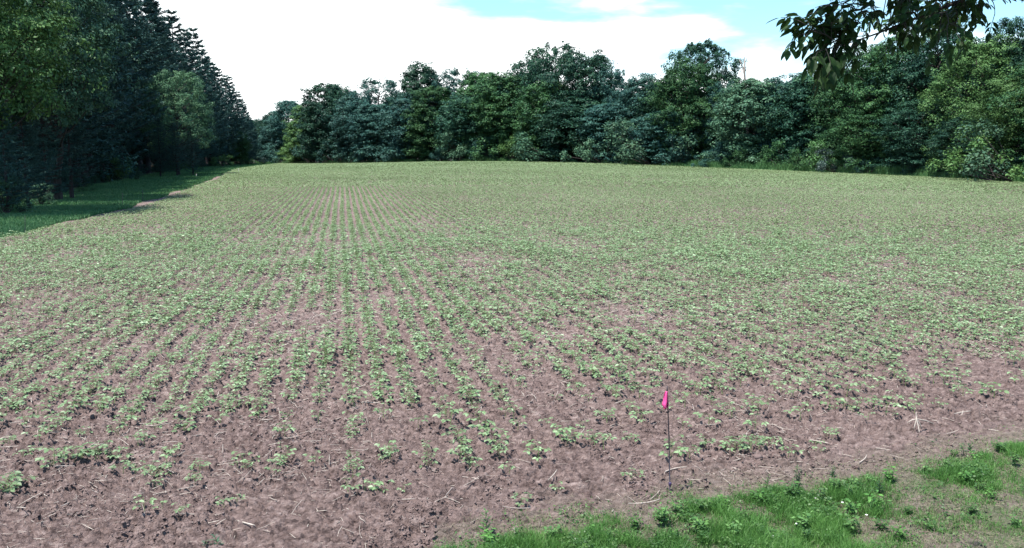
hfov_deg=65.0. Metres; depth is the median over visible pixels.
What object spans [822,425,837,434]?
bean plant
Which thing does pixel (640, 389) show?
bean plant
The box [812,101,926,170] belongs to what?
broadleaf tree
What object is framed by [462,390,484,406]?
bean plant
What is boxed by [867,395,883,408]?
bean plant
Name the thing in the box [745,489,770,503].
weed clump
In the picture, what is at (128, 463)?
bean plant
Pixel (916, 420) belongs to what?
corn root
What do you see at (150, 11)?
pine tree
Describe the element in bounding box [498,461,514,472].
bean plant
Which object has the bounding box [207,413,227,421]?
bean plant
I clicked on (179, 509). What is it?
bean plant
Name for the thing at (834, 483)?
weed clump
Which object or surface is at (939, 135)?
broadleaf tree
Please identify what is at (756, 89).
broadleaf tree
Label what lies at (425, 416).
bean plant
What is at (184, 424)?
bean plant
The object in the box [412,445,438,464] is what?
bean plant
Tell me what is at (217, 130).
pine tree
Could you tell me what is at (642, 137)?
broadleaf tree
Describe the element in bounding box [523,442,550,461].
bean plant
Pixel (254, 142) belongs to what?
pine tree
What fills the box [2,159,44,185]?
shrub
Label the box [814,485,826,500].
weed clump
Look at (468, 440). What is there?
bean plant
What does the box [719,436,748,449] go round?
bean plant
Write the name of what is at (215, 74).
pine tree
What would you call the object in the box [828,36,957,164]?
broadleaf tree
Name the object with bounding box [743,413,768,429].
bean plant
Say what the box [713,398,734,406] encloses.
bean plant
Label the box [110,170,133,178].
shrub
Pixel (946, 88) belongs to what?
broadleaf tree
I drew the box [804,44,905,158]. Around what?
broadleaf tree
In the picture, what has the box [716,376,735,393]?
bean plant
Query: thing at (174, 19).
pine tree
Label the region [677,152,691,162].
shrub
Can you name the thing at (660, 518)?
weed clump
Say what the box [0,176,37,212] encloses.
shrub
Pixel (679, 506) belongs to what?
weed clump
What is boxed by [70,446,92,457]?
bean plant
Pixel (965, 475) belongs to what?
weed clump
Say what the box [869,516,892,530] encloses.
weed clump
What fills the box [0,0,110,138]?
broadleaf tree
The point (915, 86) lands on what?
broadleaf tree
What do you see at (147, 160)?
pine tree
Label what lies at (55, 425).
bean plant
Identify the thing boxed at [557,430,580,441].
bean plant
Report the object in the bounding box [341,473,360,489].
bean plant
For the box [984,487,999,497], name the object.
weed clump
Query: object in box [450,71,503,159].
broadleaf tree
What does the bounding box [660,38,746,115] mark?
broadleaf tree
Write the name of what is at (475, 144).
shrub
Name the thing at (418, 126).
broadleaf tree
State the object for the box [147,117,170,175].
pine tree
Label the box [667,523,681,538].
weed clump
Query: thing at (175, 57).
pine tree
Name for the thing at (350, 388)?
bean plant
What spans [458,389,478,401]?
bean plant
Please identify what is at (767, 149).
shrub
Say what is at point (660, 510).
weed clump
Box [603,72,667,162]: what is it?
broadleaf tree
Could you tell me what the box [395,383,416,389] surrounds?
bean plant
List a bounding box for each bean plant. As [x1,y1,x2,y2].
[0,471,37,493]
[12,447,33,457]
[15,410,42,426]
[17,414,35,425]
[21,427,48,440]
[35,446,71,461]
[35,453,61,467]
[39,420,62,432]
[44,414,70,429]
[51,410,71,420]
[54,448,70,460]
[58,446,86,462]
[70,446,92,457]
[75,442,106,459]
[84,399,111,412]
[103,447,133,458]
[106,422,126,433]
[107,446,120,461]
[109,460,134,472]
[114,407,139,421]
[117,404,145,417]
[124,433,147,445]
[126,460,145,473]
[132,495,156,510]
[133,429,155,444]
[139,460,163,474]
[141,466,164,479]
[142,420,164,429]
[149,463,172,475]
[151,449,175,461]
[171,421,190,431]
[171,502,190,512]
[173,411,194,424]
[174,419,196,430]
[175,401,199,416]
[180,401,203,413]
[184,471,202,484]
[188,399,210,408]
[188,460,210,469]
[189,458,209,468]
[207,394,231,407]
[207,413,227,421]
[215,496,229,504]
[230,494,244,500]
[231,451,251,462]
[245,394,264,403]
[249,406,268,418]
[251,398,273,410]
[272,420,295,432]
[272,452,294,463]
[274,448,296,459]
[279,388,298,398]
[303,450,322,462]
[311,386,331,399]
[339,390,366,405]
[341,381,359,394]
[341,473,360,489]
[342,411,363,423]
[343,459,363,477]
[347,418,364,429]
[364,479,383,489]
[369,382,393,397]
[371,383,386,391]
[373,403,392,417]
[374,390,394,402]
[374,440,395,448]
[375,479,393,493]
[379,445,398,457]
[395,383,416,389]
[401,392,420,404]
[409,415,428,427]
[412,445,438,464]
[419,456,437,467]
[428,376,449,390]
[430,394,447,400]
[432,401,455,407]
[432,408,462,424]
[441,425,465,439]
[447,445,470,458]
[449,439,472,451]
[453,447,472,454]
[454,385,477,396]
[455,375,469,381]
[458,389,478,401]
[462,384,478,398]
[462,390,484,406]
[462,451,482,468]
[462,457,478,470]
[463,411,485,422]
[467,419,497,437]
[474,418,495,429]
[482,428,507,442]
[484,438,507,454]
[488,383,507,393]
[488,444,507,456]
[492,435,509,450]
[498,400,516,416]
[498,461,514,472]
[509,415,526,429]
[511,492,531,506]
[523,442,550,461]
[549,481,563,491]
[550,424,570,440]
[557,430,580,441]
[564,427,584,442]
[567,383,585,393]
[582,429,606,444]
[590,432,616,449]
[594,407,615,416]
[601,384,621,394]
[609,385,624,396]
[621,468,644,480]
[622,431,640,441]
[629,385,650,397]
[629,405,646,414]
[630,410,653,421]
[639,384,659,396]
[659,443,685,456]
[664,434,684,447]
[665,445,688,456]
[674,390,699,406]
[683,445,701,457]
[685,380,702,392]
[690,380,714,394]
[693,409,720,423]
[699,436,714,444]
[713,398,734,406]
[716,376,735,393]
[719,436,738,450]
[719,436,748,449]
[721,402,742,417]
[737,436,763,445]
[738,434,763,448]
[742,393,763,407]
[742,438,761,449]
[743,396,769,413]
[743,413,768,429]
[764,436,782,444]
[780,444,803,456]
[783,402,810,418]
[820,391,844,407]
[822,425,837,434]
[834,397,858,407]
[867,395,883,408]
[875,396,900,414]
[901,397,918,411]
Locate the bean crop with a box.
[0,161,1023,421]
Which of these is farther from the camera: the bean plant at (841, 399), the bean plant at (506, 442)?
the bean plant at (841, 399)
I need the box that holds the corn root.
[907,412,933,431]
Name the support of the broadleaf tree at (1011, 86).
on the ground at (876, 433)
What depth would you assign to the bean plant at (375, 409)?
9.86 m
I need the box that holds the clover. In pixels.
[433,425,1023,547]
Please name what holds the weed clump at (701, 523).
on the ground at (876, 433)
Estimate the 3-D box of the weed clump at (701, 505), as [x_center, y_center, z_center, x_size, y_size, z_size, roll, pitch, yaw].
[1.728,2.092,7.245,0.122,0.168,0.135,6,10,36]
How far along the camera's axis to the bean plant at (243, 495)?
7.39 m
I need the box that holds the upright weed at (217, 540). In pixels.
[201,534,222,545]
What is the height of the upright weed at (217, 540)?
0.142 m
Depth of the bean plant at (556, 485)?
7.69 m
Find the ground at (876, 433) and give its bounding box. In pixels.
[0,159,1023,547]
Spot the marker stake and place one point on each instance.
(665, 403)
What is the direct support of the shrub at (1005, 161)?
on the ground at (876, 433)
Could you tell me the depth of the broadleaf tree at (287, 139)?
317.00 m
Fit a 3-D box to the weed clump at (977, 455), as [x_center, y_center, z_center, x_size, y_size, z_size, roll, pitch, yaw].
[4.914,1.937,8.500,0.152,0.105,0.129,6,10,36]
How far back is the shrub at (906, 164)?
113.54 m
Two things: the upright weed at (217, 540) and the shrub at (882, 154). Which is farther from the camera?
the shrub at (882, 154)
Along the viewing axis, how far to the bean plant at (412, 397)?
10.38 m
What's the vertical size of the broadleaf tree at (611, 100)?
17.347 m
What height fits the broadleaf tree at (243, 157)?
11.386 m
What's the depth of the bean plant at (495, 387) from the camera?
10.90 m
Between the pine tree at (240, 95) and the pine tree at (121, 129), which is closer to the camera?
the pine tree at (121, 129)
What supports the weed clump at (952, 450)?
on the ground at (876, 433)
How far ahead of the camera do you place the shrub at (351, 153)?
259.67 m
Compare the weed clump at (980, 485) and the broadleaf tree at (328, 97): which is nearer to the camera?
the weed clump at (980, 485)
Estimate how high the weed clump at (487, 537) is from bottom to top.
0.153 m
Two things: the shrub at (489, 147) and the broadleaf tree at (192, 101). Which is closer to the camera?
the broadleaf tree at (192, 101)
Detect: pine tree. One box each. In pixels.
[0,1,90,195]
[0,1,130,191]
[0,98,57,208]
[0,103,39,213]
[10,6,116,187]
[12,90,79,199]
[36,76,100,197]
[65,0,147,186]
[69,3,135,183]
[83,1,141,178]
[89,0,163,180]
[94,2,167,168]
[106,0,175,167]
[108,0,166,169]
[114,0,178,168]
[119,0,193,172]
[133,0,189,171]
[139,0,197,147]
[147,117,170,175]
[150,7,188,166]
[157,16,200,169]
[161,9,209,162]
[162,17,206,154]
[164,123,186,174]
[174,33,211,164]
[176,27,231,163]
[179,28,221,161]
[182,120,204,174]
[189,49,226,159]
[195,44,229,163]
[202,55,231,164]
[204,60,236,160]
[208,63,235,160]
[214,68,239,163]
[218,75,247,163]
[222,76,250,162]
[224,87,252,163]
[231,91,254,156]
[233,100,257,161]
[243,104,258,159]
[248,118,260,162]
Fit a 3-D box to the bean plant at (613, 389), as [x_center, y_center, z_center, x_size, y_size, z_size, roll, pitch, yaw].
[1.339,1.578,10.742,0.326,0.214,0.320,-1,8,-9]
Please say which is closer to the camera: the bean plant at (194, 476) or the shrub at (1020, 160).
the bean plant at (194, 476)
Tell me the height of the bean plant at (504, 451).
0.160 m
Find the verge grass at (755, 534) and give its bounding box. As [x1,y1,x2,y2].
[430,427,1023,547]
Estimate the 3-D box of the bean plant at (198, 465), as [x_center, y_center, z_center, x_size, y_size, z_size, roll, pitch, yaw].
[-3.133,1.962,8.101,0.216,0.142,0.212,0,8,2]
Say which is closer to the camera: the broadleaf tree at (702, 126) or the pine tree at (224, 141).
the broadleaf tree at (702, 126)
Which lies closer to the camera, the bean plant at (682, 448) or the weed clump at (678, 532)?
the weed clump at (678, 532)
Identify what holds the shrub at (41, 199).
on the ground at (876, 433)
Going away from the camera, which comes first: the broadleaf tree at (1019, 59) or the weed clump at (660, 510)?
the weed clump at (660, 510)
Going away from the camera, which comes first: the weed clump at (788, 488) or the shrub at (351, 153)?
the weed clump at (788, 488)
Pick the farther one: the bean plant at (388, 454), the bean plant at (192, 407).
the bean plant at (192, 407)
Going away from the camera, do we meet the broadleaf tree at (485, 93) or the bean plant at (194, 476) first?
the bean plant at (194, 476)
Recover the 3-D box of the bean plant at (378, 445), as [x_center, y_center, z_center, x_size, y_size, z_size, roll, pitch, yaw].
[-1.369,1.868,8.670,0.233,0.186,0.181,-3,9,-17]
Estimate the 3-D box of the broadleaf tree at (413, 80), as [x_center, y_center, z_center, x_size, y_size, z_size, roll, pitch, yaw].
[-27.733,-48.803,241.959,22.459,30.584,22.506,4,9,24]
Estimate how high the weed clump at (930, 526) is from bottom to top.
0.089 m
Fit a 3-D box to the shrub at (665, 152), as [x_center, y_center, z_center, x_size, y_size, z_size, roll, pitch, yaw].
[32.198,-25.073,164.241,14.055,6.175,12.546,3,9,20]
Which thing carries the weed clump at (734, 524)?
on the ground at (876, 433)
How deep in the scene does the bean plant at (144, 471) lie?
7.84 m
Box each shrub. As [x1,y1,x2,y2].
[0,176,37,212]
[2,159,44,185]
[14,199,32,211]
[19,183,55,203]
[61,128,139,180]
[89,171,109,183]
[100,169,118,181]
[103,157,131,181]
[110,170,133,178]
[207,154,233,166]
[257,157,266,163]
[291,136,322,162]
[308,145,335,162]
[315,141,354,162]
[348,152,375,161]
[375,149,394,161]
[389,139,410,158]
[401,142,421,159]
[424,149,437,160]
[428,149,448,160]
[432,139,451,159]
[439,130,484,160]
[469,140,488,160]
[476,136,504,160]
[488,140,517,160]
[497,135,519,159]
[510,129,540,159]
[511,121,584,161]
[559,119,643,162]
[596,141,622,162]
[603,118,711,164]
[615,135,654,163]
[636,138,701,163]
[659,134,699,165]
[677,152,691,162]
[685,153,708,161]
[691,151,735,166]
[700,140,737,162]
[721,149,748,166]
[726,140,757,162]
[746,141,771,164]
[758,139,808,166]
[760,145,788,163]
[787,146,811,165]
[788,147,829,169]
[798,147,835,168]
[803,139,843,169]
[814,147,868,172]
[828,150,868,171]
[831,144,857,167]
[853,156,879,173]
[874,150,904,170]
[885,156,914,168]
[893,152,933,173]
[903,156,925,174]
[925,125,1023,180]
[954,118,1023,181]
[961,142,998,174]
[986,153,1020,177]
[1010,156,1023,166]
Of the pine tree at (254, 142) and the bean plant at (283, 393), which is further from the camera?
the pine tree at (254, 142)
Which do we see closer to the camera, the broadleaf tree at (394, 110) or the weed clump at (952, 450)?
the weed clump at (952, 450)
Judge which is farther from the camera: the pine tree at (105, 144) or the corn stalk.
the pine tree at (105, 144)
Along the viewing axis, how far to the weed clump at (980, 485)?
7.70 m
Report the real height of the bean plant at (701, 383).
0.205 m
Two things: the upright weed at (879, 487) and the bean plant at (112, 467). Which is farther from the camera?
the bean plant at (112, 467)
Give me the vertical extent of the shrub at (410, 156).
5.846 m
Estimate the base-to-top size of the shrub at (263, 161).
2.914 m
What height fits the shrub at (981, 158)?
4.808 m
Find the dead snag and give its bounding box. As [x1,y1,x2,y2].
[739,57,748,153]
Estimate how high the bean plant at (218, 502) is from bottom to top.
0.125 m
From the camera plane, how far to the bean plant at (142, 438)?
8.84 m
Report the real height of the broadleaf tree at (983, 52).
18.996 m
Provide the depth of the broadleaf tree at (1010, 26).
102.62 m
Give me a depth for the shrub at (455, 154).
214.38 m
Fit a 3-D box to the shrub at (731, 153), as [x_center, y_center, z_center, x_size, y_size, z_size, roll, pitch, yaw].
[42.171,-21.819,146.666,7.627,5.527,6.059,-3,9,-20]
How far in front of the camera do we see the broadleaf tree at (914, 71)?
115.22 m
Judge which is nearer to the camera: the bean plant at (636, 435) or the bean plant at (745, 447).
the bean plant at (745, 447)
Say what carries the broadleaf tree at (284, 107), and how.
on the ground at (876, 433)
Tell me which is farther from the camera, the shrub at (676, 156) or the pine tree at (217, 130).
the pine tree at (217, 130)
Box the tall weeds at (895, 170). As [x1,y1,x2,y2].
[256,157,1023,182]
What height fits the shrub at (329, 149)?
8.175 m
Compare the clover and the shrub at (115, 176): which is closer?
the clover
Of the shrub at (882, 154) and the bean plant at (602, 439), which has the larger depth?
the shrub at (882, 154)
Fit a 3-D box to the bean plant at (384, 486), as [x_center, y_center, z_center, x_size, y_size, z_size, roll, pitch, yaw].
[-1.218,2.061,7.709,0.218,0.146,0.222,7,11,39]
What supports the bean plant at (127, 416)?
on the ground at (876, 433)
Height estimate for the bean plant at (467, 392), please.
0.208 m
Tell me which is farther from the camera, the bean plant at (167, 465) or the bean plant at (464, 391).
the bean plant at (464, 391)
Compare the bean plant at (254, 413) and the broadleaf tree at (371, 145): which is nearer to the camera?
the bean plant at (254, 413)
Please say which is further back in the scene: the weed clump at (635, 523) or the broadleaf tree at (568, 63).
the broadleaf tree at (568, 63)
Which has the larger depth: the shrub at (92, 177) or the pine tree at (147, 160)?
the pine tree at (147, 160)
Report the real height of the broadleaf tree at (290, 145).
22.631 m
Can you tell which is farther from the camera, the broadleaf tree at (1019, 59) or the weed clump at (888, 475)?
the broadleaf tree at (1019, 59)
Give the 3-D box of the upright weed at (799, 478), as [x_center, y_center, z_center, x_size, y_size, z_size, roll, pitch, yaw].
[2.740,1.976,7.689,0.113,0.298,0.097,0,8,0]
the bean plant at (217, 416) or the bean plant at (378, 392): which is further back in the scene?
the bean plant at (378, 392)
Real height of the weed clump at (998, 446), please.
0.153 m
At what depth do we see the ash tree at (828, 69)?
4.25 m
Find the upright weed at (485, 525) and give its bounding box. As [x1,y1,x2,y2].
[478,507,493,532]
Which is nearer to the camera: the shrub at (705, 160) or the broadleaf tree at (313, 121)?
the shrub at (705, 160)
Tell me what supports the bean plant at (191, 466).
on the ground at (876, 433)
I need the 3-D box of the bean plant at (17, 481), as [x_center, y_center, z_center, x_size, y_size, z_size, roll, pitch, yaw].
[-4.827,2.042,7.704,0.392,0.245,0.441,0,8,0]
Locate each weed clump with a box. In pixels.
[477,528,499,541]
[507,520,523,536]
[544,520,563,539]
[605,527,617,537]
[628,513,641,530]
[649,505,671,515]
[653,502,669,525]
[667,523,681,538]
[668,500,686,513]
[689,516,708,531]
[697,498,710,510]
[726,518,741,536]
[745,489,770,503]
[780,477,799,497]
[791,508,812,529]
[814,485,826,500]
[830,478,843,488]
[838,510,863,532]
[841,498,860,515]
[848,475,860,485]
[865,474,877,482]
[865,490,891,507]
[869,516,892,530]
[882,464,896,480]
[885,520,907,539]
[903,504,912,513]
[925,521,934,529]
[949,447,957,456]
[958,470,974,483]
[967,501,978,513]
[968,449,981,458]
[971,478,986,490]
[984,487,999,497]
[995,440,1007,452]
[1006,514,1021,527]
[1008,449,1021,464]
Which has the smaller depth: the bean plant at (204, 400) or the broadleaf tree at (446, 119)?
the bean plant at (204, 400)
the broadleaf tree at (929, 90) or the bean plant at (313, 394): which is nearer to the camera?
the bean plant at (313, 394)
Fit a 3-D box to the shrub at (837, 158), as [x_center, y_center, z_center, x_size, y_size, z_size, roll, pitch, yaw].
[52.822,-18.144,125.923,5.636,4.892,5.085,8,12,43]
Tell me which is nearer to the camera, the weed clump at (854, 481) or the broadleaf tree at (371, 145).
the weed clump at (854, 481)
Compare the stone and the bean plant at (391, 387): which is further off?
the bean plant at (391, 387)
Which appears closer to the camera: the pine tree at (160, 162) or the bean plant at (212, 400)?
the bean plant at (212, 400)
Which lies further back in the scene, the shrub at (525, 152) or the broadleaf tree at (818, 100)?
the shrub at (525, 152)
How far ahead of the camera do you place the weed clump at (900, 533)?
6.73 m
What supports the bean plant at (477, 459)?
on the ground at (876, 433)
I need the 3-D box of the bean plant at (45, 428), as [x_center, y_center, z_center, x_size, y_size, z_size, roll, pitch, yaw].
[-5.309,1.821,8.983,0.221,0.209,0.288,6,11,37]
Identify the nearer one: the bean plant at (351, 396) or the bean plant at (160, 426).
the bean plant at (160, 426)
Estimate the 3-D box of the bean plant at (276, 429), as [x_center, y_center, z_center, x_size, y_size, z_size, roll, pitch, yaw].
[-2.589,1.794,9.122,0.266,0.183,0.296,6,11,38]
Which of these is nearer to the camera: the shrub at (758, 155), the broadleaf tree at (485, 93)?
the shrub at (758, 155)
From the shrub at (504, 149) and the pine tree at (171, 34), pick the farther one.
the shrub at (504, 149)
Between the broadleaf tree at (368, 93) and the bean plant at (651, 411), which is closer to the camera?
the bean plant at (651, 411)
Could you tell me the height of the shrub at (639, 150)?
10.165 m
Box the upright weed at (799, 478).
[794,465,802,488]
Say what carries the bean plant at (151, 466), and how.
on the ground at (876, 433)
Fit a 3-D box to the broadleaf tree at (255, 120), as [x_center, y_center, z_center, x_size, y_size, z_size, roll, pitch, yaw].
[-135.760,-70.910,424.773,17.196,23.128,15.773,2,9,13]
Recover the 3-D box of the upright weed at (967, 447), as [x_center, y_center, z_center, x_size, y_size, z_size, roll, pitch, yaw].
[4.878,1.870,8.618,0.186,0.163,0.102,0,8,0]
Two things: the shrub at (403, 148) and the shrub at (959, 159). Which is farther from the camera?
the shrub at (403, 148)
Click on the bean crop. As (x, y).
(424, 171)
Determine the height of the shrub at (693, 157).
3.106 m
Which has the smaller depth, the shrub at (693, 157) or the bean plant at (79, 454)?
the bean plant at (79, 454)
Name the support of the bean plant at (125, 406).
on the ground at (876, 433)
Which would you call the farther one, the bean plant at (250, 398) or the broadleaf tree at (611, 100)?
the broadleaf tree at (611, 100)
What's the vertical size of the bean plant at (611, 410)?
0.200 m
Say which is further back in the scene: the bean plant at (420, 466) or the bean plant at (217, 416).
the bean plant at (217, 416)
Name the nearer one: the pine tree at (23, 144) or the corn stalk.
the corn stalk
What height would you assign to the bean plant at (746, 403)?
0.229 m
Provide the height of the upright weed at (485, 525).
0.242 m
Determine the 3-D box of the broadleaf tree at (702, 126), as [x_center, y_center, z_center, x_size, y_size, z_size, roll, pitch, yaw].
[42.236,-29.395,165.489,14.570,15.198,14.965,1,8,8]
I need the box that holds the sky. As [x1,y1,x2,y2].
[114,0,1023,121]
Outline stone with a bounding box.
[752,453,762,458]
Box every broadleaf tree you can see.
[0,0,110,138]
[0,0,146,199]
[133,69,218,174]
[227,131,253,164]
[252,118,262,160]
[254,110,290,160]
[256,122,277,161]
[262,100,304,162]
[277,105,321,162]
[282,126,297,162]
[288,83,349,160]
[304,101,326,160]
[314,83,358,159]
[318,92,372,161]
[338,103,398,162]
[343,77,402,148]
[372,92,439,161]
[372,95,401,156]
[384,59,441,158]
[400,85,457,160]
[423,93,500,158]
[426,67,479,137]
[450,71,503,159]
[461,70,539,160]
[490,52,561,148]
[501,81,577,158]
[516,41,592,139]
[528,96,612,161]
[535,45,623,160]
[569,103,633,162]
[573,67,629,158]
[597,89,639,162]
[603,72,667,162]
[626,111,699,163]
[628,76,691,160]
[637,57,734,160]
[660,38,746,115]
[683,95,739,159]
[694,77,786,165]
[695,80,745,152]
[750,73,808,163]
[761,72,852,162]
[789,73,859,163]
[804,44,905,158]
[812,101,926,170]
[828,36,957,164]
[855,24,981,169]
[858,97,971,171]
[900,63,942,165]
[906,49,956,160]
[916,33,1023,172]
[923,114,1019,177]
[926,35,992,148]
[945,41,1016,113]
[956,74,1023,180]
[958,15,1023,143]
[981,59,1023,175]
[1008,49,1023,145]
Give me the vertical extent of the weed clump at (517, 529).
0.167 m
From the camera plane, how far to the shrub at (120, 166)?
87.53 m
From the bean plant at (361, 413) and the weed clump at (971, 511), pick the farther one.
the bean plant at (361, 413)
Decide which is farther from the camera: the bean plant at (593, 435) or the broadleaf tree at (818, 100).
the broadleaf tree at (818, 100)
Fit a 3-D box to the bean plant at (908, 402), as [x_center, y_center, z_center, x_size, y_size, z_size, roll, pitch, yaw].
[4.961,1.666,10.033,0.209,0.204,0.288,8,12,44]
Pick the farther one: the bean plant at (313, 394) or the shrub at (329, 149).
the shrub at (329, 149)
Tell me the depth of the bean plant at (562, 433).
8.87 m
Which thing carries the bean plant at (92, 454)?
on the ground at (876, 433)
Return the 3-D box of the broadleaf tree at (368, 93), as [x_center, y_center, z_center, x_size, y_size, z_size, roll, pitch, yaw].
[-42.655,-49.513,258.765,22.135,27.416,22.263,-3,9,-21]
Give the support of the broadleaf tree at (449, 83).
on the ground at (876, 433)
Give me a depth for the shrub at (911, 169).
110.44 m
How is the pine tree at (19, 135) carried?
on the ground at (876, 433)
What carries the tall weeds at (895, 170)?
on the ground at (876, 433)
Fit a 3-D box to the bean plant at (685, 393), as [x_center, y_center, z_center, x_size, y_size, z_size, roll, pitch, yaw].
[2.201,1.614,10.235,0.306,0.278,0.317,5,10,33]
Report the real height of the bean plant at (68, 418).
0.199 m
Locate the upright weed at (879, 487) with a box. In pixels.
[873,477,883,494]
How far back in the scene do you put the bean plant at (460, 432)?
8.96 m
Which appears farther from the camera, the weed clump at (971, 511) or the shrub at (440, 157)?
the shrub at (440, 157)
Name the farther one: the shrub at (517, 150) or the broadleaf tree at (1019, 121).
the shrub at (517, 150)
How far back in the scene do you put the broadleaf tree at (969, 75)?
115.75 m
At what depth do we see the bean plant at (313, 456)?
8.23 m
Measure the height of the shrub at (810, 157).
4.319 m
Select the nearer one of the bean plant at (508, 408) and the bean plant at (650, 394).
the bean plant at (508, 408)
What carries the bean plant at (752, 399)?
on the ground at (876, 433)
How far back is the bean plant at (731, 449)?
8.67 m
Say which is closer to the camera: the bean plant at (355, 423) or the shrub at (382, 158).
the bean plant at (355, 423)
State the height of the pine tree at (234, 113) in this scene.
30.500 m
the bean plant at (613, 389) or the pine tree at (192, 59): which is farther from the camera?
the pine tree at (192, 59)
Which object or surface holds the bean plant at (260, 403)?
on the ground at (876, 433)
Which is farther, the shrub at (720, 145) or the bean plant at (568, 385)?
the shrub at (720, 145)
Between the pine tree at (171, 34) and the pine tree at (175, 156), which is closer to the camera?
the pine tree at (175, 156)
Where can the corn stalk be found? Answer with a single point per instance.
(644, 502)
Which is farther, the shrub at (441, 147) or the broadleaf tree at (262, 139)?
the broadleaf tree at (262, 139)
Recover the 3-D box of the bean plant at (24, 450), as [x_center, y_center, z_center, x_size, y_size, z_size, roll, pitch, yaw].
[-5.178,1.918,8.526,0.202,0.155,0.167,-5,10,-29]
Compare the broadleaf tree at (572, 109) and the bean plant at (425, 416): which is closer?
the bean plant at (425, 416)
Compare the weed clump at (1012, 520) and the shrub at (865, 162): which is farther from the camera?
the shrub at (865, 162)
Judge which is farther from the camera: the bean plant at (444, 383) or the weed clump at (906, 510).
the bean plant at (444, 383)
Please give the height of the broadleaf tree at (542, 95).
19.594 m
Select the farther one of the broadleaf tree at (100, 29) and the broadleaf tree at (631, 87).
the broadleaf tree at (631, 87)
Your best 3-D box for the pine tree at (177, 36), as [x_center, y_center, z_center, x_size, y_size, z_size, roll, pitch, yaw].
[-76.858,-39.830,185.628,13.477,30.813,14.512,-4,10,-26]
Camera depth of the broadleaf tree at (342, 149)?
263.85 m
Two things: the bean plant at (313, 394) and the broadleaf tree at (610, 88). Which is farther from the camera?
the broadleaf tree at (610, 88)
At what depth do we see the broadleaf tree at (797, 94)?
135.86 m
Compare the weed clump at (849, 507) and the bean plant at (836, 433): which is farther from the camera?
the bean plant at (836, 433)
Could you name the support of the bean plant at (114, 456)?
on the ground at (876, 433)
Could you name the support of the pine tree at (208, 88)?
on the ground at (876, 433)
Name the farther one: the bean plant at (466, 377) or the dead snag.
the dead snag
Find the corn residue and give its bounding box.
[0,182,1023,547]
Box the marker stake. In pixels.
[662,387,671,489]
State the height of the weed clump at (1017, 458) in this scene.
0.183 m
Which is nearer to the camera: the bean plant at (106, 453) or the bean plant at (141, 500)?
the bean plant at (141, 500)
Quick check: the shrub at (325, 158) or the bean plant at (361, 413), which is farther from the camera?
the shrub at (325, 158)
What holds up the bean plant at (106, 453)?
on the ground at (876, 433)
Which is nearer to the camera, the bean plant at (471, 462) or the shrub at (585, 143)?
the bean plant at (471, 462)
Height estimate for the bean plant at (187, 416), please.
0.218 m
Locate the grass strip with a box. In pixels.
[0,163,274,236]
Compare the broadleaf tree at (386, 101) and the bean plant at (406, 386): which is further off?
the broadleaf tree at (386, 101)
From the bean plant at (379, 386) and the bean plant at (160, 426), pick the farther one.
the bean plant at (379, 386)
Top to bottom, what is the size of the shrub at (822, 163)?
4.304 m
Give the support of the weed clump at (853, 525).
on the ground at (876, 433)
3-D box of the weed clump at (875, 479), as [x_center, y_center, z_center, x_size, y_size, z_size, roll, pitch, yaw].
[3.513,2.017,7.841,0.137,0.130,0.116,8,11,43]
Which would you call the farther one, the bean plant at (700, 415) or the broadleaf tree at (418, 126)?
the broadleaf tree at (418, 126)
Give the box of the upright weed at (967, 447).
[960,441,974,455]
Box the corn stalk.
[628,499,659,503]
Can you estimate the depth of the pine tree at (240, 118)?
279.56 m
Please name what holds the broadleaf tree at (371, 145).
on the ground at (876, 433)
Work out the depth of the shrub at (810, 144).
127.28 m
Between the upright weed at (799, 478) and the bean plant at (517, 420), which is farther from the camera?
the bean plant at (517, 420)
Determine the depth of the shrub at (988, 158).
89.66 m
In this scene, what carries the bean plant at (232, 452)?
on the ground at (876, 433)
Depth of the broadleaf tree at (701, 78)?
158.10 m
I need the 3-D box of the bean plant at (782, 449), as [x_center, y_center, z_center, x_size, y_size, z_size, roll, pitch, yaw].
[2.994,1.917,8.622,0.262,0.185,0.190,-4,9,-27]
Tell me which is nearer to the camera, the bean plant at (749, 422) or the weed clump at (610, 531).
the weed clump at (610, 531)
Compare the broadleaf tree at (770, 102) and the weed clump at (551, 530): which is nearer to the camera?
the weed clump at (551, 530)
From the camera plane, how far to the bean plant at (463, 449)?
8.43 m
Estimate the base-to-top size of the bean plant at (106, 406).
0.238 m
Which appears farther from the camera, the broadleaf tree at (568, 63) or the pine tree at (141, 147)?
the broadleaf tree at (568, 63)
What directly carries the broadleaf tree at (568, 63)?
on the ground at (876, 433)
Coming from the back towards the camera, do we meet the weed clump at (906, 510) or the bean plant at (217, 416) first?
the bean plant at (217, 416)
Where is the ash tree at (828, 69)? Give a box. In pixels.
[766,0,1023,98]
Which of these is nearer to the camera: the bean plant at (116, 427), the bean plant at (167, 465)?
the bean plant at (167, 465)
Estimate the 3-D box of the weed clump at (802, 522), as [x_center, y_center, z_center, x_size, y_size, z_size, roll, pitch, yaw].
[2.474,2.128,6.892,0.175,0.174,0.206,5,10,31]
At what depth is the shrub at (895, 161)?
116.61 m
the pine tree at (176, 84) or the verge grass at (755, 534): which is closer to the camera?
the verge grass at (755, 534)
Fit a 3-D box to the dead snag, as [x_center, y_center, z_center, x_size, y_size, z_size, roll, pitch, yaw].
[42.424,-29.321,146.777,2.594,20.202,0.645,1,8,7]
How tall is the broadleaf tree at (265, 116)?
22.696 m
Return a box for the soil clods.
[0,238,1023,547]
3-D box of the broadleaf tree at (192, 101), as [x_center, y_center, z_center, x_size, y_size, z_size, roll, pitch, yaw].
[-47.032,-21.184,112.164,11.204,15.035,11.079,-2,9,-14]
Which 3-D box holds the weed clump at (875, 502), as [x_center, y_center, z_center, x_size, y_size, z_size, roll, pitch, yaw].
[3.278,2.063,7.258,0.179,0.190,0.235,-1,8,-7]
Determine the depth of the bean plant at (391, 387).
10.64 m
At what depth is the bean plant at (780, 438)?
8.94 m

